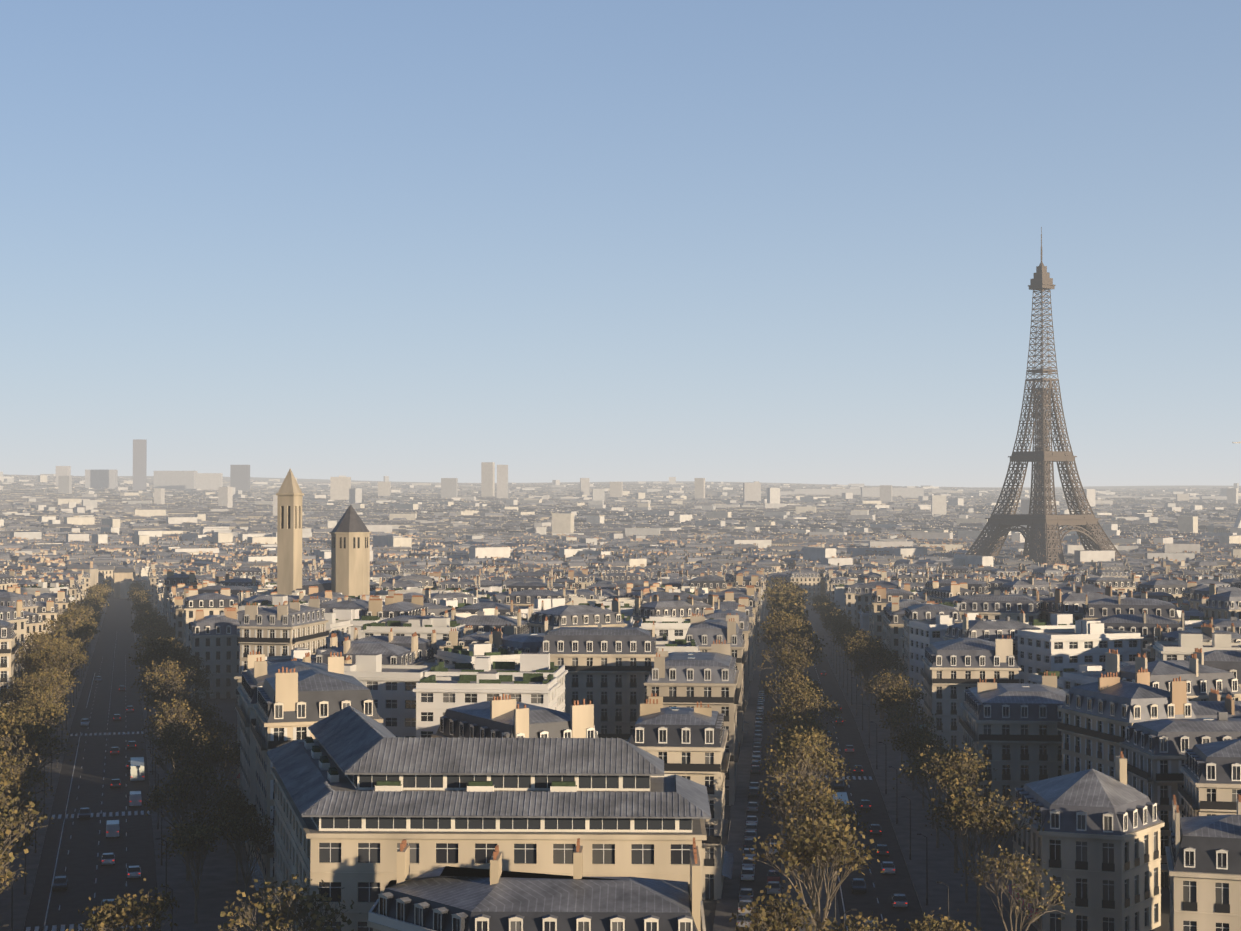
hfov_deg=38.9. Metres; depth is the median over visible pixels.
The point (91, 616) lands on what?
tree
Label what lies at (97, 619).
tree
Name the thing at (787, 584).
tree
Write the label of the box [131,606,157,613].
tree
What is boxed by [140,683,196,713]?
tree
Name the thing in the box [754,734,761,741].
car
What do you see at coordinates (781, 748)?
tree
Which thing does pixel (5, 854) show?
tree
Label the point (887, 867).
car
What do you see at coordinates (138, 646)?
tree
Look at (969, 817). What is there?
tree
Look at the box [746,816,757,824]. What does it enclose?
car
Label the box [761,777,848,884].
tree
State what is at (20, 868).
street lamp
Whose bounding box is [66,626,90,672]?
tree
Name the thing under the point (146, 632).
tree
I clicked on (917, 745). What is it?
tree
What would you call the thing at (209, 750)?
tree
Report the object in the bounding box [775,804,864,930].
tree
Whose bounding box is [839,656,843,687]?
street lamp
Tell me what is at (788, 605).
tree
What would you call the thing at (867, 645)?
tree
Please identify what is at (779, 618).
tree
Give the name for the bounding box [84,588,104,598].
tree
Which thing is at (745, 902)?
car
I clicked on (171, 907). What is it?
street lamp
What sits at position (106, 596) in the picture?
tree
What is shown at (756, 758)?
car
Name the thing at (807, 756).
tree
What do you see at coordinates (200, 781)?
tree
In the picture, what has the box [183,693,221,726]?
tree
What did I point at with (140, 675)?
tree
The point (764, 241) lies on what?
sky
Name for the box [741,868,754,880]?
car
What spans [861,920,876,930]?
car
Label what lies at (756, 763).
car
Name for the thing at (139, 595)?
tree
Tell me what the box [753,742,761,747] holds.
car
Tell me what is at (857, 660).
tree
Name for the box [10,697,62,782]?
tree
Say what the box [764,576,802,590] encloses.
tree
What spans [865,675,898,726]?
tree
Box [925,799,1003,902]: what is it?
tree
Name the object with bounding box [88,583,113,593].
tree
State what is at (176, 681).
tree
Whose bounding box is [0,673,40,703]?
tree
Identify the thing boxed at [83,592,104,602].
tree
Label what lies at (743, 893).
car
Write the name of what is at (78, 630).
tree
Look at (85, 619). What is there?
tree
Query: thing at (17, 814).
tree
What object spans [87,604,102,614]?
tree
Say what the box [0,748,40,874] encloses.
tree
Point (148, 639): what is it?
tree
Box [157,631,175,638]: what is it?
tree
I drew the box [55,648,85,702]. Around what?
tree
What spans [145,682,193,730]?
tree
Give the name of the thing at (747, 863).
car
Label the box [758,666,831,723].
tree
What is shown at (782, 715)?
tree
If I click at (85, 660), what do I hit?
tree
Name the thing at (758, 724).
car
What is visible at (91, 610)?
tree
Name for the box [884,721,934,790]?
tree
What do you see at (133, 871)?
car
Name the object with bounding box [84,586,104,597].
tree
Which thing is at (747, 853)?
car
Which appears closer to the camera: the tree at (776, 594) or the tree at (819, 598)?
the tree at (776, 594)
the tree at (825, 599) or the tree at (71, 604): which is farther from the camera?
the tree at (825, 599)
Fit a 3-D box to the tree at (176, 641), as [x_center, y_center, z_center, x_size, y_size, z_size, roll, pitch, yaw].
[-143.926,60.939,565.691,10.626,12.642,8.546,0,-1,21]
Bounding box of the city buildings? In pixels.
[0,439,1240,930]
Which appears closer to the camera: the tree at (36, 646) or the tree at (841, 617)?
the tree at (36, 646)
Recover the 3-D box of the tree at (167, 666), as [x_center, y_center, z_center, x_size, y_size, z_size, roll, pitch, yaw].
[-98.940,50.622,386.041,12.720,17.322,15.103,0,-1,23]
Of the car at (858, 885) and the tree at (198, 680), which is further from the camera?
the tree at (198, 680)
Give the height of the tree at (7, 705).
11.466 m
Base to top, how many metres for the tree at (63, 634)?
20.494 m
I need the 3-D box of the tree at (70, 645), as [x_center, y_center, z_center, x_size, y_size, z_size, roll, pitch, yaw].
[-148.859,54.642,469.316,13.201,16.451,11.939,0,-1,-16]
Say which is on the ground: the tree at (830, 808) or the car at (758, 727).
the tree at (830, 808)
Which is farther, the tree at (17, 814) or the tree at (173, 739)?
the tree at (173, 739)
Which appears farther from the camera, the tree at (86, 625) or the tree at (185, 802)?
the tree at (86, 625)
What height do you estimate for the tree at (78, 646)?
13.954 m
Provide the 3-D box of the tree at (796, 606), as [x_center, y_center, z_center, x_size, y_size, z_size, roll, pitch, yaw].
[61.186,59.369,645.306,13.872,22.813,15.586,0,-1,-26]
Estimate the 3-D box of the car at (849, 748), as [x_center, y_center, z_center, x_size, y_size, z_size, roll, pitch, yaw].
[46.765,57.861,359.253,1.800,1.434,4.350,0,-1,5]
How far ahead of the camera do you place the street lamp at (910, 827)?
252.31 m
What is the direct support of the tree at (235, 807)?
on the ground
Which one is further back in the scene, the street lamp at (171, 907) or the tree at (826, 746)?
the tree at (826, 746)
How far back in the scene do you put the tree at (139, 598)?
906.52 m
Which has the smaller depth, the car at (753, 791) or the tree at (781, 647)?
the car at (753, 791)
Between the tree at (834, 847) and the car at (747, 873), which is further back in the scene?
the car at (747, 873)
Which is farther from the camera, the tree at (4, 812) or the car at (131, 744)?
the car at (131, 744)
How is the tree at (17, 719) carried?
on the ground
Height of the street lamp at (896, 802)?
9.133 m
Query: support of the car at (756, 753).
on the roads
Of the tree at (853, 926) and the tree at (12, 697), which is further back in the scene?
the tree at (12, 697)
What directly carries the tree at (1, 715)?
on the ground
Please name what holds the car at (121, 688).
on the roads
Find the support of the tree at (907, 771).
on the ground
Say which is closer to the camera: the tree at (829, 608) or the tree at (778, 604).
the tree at (778, 604)
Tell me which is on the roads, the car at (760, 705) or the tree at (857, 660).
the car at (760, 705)
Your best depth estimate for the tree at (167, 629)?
626.40 m
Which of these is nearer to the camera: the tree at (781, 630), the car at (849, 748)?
the car at (849, 748)
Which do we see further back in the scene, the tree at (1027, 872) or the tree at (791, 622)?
the tree at (791, 622)
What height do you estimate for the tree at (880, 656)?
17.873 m
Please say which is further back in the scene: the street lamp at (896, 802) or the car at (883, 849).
the street lamp at (896, 802)
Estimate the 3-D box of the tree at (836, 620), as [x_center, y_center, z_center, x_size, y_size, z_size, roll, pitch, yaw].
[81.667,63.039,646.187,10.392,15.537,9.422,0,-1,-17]
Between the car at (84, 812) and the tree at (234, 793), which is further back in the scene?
the car at (84, 812)
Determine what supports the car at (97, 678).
on the roads
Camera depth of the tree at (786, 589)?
821.38 m
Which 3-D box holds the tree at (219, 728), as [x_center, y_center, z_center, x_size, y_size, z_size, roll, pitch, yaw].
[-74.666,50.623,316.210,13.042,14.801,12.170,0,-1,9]
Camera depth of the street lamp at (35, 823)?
257.38 m
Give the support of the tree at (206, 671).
on the ground
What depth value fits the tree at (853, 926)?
164.22 m
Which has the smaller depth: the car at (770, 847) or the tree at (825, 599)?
the car at (770, 847)
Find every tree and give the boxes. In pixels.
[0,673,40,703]
[0,684,35,706]
[0,697,26,712]
[0,704,15,719]
[0,706,63,811]
[0,710,22,749]
[0,719,77,845]
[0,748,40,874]
[0,771,47,854]
[0,781,53,854]
[0,816,39,873]
[0,822,28,869]
[0,847,26,892]
[1,752,53,801]
[6,797,31,857]
[7,672,36,696]
[7,742,58,791]
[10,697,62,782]
[13,724,63,791]
[14,652,43,679]
[15,631,66,655]
[15,634,70,674]
[15,667,80,709]
[17,686,73,762]
[17,695,63,768]
[20,694,70,752]
[26,630,65,647]
[30,667,69,688]
[31,643,88,725]
[37,647,82,668]
[43,617,74,637]
[43,665,76,708]
[44,633,65,646]
[45,664,78,688]
[46,612,98,673]
[46,684,72,738]
[49,670,72,689]
[52,613,74,632]
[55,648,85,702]
[56,623,93,642]
[56,639,87,665]
[56,643,88,688]
[62,604,83,614]
[62,638,85,677]
[64,636,88,653]
[65,608,97,624]
[66,606,96,653]
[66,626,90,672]
[66,878,179,930]
[68,599,85,608]
[69,618,100,631]
[76,596,108,612]
[76,603,100,620]
[77,606,99,643]
[81,596,101,609]
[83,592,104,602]
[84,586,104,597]
[84,586,109,598]
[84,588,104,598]
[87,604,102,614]
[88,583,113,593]
[96,579,110,584]
[127,588,150,596]
[127,592,150,602]
[128,635,206,677]
[129,581,146,588]
[130,589,145,596]
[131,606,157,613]
[131,617,169,637]
[131,656,200,699]
[132,594,152,609]
[132,611,160,624]
[133,615,164,635]
[133,636,160,650]
[134,602,158,616]
[135,671,184,694]
[137,629,164,640]
[138,663,164,679]
[138,666,207,751]
[139,627,157,640]
[140,630,166,650]
[140,635,163,646]
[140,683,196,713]
[141,694,213,788]
[141,702,203,770]
[141,718,206,778]
[142,725,217,814]
[142,761,245,880]
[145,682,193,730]
[147,765,213,826]
[148,779,223,826]
[150,741,214,826]
[154,807,227,898]
[157,625,175,637]
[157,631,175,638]
[159,654,213,697]
[163,637,183,646]
[163,813,235,923]
[168,642,203,690]
[173,705,236,784]
[179,664,213,720]
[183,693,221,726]
[187,732,239,827]
[208,785,245,852]
[210,794,257,881]
[214,806,273,915]
[218,874,353,930]
[729,885,836,930]
[739,806,884,929]
[753,618,827,671]
[755,769,868,914]
[757,688,845,735]
[758,629,821,712]
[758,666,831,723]
[758,719,836,815]
[760,714,831,781]
[760,730,857,834]
[761,582,808,602]
[761,608,820,662]
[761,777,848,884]
[762,613,821,655]
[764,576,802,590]
[764,584,798,596]
[766,598,807,625]
[767,594,805,617]
[767,639,824,671]
[767,640,818,654]
[768,594,807,614]
[768,596,808,620]
[768,611,812,634]
[769,589,801,611]
[769,591,790,598]
[771,579,799,596]
[771,597,809,620]
[773,649,813,675]
[775,667,824,689]
[775,675,822,718]
[775,692,822,728]
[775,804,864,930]
[777,680,819,723]
[782,732,848,786]
[811,602,835,630]
[812,595,827,623]
[814,594,831,608]
[822,600,841,637]
[822,609,837,641]
[823,618,852,651]
[824,607,851,646]
[826,613,854,627]
[827,616,850,656]
[827,911,895,930]
[829,622,848,662]
[832,622,858,665]
[833,624,862,640]
[834,631,861,668]
[836,628,872,676]
[837,634,894,699]
[842,639,869,694]
[843,636,876,684]
[845,636,906,709]
[849,661,882,705]
[856,644,909,718]
[857,669,925,749]
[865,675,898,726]
[870,679,906,738]
[873,678,926,763]
[879,698,942,776]
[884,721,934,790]
[884,724,947,807]
[892,744,973,847]
[897,907,981,930]
[902,731,972,828]
[915,742,996,872]
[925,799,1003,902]
[926,778,1049,930]
[958,845,1076,930]
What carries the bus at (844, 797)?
on the roads
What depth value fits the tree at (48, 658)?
400.50 m
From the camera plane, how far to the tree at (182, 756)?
276.06 m
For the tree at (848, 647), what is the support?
on the ground
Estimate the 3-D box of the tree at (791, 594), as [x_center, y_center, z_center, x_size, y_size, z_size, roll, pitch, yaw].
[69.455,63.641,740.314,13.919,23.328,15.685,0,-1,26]
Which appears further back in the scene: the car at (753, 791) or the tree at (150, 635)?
the tree at (150, 635)
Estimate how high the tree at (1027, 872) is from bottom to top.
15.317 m
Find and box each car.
[53,876,67,890]
[79,808,90,818]
[81,719,88,725]
[95,676,101,681]
[101,853,114,865]
[101,899,115,907]
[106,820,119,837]
[110,747,118,754]
[110,779,120,787]
[113,714,120,720]
[119,686,124,690]
[126,706,133,711]
[127,741,136,748]
[127,865,140,878]
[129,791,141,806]
[737,913,751,926]
[738,900,752,912]
[739,888,752,901]
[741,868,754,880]
[742,858,754,869]
[743,848,755,859]
[744,838,755,848]
[745,824,756,832]
[745,831,756,841]
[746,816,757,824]
[747,802,757,811]
[749,782,759,788]
[749,788,758,796]
[751,761,760,769]
[751,765,759,773]
[752,751,760,757]
[752,756,760,762]
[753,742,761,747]
[753,746,761,752]
[754,726,762,732]
[754,730,762,735]
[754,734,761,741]
[755,722,762,726]
[757,703,763,709]
[767,870,780,882]
[767,881,780,894]
[768,843,778,854]
[834,779,843,789]
[835,717,842,723]
[845,745,853,752]
[851,878,865,892]
[853,765,862,773]
[859,800,870,809]
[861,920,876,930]
[869,824,881,834]
[875,844,888,856]
[881,861,894,873]
[891,894,907,907]
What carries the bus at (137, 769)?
on the roads
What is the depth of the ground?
422.40 m
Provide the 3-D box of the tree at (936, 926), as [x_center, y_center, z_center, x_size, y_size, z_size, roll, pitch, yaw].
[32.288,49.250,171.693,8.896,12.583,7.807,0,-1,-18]
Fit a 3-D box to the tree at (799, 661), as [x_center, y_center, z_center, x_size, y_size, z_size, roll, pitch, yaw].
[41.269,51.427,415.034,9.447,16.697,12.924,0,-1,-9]
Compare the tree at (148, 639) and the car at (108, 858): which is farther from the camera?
the tree at (148, 639)
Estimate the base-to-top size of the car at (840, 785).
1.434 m
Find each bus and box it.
[130,757,144,780]
[832,792,849,819]
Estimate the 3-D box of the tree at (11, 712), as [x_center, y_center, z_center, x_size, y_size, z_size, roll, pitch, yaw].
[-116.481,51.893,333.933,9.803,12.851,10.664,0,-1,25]
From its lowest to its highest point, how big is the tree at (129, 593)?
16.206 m
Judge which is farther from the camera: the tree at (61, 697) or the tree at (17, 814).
the tree at (61, 697)
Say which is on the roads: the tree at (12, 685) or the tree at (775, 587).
the tree at (12, 685)
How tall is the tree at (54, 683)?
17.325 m
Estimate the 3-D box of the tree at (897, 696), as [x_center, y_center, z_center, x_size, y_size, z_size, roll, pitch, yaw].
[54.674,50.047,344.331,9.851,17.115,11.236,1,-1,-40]
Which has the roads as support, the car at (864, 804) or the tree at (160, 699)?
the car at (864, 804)
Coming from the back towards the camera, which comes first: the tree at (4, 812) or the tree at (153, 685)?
the tree at (153, 685)
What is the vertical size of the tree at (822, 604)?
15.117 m
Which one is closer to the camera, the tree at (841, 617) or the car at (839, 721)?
the car at (839, 721)
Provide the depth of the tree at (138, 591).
1063.84 m
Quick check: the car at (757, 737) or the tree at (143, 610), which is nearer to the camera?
the car at (757, 737)
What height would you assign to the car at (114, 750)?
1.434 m
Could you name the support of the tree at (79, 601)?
on the ground
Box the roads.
[0,599,1037,930]
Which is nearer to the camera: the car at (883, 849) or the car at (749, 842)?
the car at (883, 849)
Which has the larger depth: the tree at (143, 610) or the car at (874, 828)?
the tree at (143, 610)
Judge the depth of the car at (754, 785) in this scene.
311.27 m
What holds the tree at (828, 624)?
on the ground
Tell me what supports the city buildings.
on the ground
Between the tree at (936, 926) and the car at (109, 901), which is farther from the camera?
the car at (109, 901)
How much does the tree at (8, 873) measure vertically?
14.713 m
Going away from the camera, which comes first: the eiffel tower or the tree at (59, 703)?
the tree at (59, 703)
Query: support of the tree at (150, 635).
on the ground
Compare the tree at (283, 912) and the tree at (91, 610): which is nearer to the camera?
the tree at (283, 912)
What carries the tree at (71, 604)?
on the ground
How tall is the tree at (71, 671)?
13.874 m
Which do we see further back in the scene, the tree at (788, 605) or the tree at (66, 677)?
the tree at (788, 605)
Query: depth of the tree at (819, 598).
920.41 m
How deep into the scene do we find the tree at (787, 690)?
365.36 m
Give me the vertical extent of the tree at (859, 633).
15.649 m
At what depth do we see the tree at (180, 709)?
313.37 m
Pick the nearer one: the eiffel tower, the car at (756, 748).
the car at (756, 748)
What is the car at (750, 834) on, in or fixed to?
on the roads
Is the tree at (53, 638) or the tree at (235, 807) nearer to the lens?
the tree at (235, 807)
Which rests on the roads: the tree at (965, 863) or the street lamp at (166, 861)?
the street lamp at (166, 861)
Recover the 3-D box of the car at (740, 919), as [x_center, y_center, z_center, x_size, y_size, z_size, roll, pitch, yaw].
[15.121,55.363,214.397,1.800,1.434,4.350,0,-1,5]
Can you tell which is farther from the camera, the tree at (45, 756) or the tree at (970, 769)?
the tree at (45, 756)
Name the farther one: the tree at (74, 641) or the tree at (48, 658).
the tree at (74, 641)
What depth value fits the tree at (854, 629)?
579.78 m
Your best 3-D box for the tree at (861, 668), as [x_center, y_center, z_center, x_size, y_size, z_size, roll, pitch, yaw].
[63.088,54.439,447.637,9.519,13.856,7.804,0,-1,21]
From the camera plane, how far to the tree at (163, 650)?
408.86 m
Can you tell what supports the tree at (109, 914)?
on the ground
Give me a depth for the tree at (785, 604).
609.25 m
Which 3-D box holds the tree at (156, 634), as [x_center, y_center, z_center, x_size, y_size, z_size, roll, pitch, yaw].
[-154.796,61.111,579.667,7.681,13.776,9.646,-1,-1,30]
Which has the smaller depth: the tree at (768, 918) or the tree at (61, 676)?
the tree at (768, 918)
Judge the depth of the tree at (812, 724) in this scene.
300.64 m
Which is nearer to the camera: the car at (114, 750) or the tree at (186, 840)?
the tree at (186, 840)
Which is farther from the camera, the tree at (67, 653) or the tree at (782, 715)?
the tree at (67, 653)
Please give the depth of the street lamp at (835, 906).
211.51 m
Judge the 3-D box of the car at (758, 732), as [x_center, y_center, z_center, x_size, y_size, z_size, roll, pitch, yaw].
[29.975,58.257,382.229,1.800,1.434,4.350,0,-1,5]
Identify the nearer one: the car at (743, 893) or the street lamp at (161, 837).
the car at (743, 893)
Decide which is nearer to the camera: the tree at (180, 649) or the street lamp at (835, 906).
the street lamp at (835, 906)
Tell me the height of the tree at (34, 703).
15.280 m
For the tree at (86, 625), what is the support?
on the ground
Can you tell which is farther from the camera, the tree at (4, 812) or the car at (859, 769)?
the car at (859, 769)
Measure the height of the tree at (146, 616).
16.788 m
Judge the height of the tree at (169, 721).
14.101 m
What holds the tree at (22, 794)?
on the ground
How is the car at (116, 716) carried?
on the roads
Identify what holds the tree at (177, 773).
on the ground
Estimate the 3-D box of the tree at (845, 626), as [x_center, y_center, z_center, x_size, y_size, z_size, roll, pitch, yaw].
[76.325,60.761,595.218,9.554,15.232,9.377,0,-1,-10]
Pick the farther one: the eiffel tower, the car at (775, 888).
the eiffel tower
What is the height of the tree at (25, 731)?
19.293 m
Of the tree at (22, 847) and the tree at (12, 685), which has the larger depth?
the tree at (12, 685)
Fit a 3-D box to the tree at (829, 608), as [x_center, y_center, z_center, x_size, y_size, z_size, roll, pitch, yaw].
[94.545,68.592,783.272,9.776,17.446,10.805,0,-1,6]
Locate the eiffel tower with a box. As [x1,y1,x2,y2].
[965,227,1120,564]
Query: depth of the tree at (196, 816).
227.36 m
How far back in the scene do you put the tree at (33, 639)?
470.09 m
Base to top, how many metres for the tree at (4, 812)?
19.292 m
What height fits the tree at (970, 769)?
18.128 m
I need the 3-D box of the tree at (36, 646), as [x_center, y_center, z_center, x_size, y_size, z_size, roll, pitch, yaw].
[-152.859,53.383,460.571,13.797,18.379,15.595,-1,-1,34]
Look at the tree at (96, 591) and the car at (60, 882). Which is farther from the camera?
the tree at (96, 591)
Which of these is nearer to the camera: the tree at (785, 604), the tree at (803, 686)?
the tree at (803, 686)
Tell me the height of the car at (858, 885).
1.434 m
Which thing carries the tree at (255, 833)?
on the ground
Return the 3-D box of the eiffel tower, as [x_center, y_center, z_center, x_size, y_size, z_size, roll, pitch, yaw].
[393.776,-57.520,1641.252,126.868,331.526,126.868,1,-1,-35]
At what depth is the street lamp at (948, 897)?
196.59 m
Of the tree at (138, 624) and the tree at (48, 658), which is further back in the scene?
the tree at (138, 624)
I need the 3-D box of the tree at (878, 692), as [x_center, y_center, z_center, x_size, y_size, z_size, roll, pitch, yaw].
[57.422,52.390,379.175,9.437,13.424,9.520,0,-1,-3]
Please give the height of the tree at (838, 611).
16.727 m
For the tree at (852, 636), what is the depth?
563.88 m
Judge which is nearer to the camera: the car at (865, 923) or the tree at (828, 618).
the car at (865, 923)
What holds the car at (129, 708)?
on the roads
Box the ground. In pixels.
[15,476,1240,930]
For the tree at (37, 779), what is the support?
on the ground
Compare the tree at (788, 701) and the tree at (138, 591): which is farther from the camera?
the tree at (138, 591)
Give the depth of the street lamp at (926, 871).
224.43 m
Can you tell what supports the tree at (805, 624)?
on the ground
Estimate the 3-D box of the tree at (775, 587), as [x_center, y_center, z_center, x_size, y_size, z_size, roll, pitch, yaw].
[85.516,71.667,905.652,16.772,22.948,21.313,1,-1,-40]
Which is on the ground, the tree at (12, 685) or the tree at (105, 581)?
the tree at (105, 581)
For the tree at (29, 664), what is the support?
on the ground
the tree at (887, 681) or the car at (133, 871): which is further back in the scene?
the tree at (887, 681)
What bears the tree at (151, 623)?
on the ground
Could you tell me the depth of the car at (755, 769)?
330.11 m
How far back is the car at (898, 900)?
223.10 m
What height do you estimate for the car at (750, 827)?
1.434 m
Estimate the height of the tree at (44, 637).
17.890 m
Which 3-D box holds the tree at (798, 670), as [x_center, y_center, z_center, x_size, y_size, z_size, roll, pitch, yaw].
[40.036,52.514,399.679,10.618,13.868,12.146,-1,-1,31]
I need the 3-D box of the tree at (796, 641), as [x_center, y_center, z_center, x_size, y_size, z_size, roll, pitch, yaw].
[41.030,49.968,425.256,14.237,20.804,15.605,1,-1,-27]
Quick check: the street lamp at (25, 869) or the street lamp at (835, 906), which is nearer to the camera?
the street lamp at (835, 906)
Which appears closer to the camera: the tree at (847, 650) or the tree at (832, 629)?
the tree at (847, 650)
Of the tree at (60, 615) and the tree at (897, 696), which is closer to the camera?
the tree at (897, 696)
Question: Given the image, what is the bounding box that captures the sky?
[0,0,1240,486]
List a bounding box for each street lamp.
[11,867,23,930]
[24,824,35,894]
[35,790,44,852]
[155,801,162,864]
[156,838,166,909]
[160,885,172,930]
[834,883,835,929]
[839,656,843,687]
[844,908,856,927]
[889,766,897,823]
[901,796,910,859]
[916,833,927,904]
[936,881,948,930]
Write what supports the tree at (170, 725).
on the ground
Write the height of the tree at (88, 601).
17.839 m
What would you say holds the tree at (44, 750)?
on the ground
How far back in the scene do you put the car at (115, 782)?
314.45 m
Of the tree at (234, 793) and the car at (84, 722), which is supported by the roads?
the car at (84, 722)
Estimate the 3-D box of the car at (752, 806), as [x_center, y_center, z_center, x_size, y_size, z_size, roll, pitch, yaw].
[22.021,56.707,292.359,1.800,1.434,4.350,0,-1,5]
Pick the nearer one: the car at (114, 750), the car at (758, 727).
the car at (114, 750)
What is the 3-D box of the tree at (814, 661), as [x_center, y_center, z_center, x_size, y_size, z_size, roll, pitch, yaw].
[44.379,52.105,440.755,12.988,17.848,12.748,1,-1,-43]
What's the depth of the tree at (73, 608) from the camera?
781.99 m
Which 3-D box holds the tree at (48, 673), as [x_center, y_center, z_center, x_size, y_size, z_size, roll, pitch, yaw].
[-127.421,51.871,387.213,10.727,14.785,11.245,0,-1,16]
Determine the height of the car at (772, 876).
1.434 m
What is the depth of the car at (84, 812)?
285.11 m
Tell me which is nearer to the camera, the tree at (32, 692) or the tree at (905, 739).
the tree at (905, 739)
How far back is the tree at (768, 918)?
160.49 m
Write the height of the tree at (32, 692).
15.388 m
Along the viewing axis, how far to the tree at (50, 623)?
611.90 m
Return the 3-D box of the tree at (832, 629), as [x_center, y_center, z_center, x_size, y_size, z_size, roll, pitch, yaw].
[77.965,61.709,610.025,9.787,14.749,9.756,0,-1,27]
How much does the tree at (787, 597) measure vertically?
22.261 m
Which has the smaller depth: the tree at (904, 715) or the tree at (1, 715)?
the tree at (1, 715)
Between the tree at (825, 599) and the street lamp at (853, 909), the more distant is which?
the tree at (825, 599)
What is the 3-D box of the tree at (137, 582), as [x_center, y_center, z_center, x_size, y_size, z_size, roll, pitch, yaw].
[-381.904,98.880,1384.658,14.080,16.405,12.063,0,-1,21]

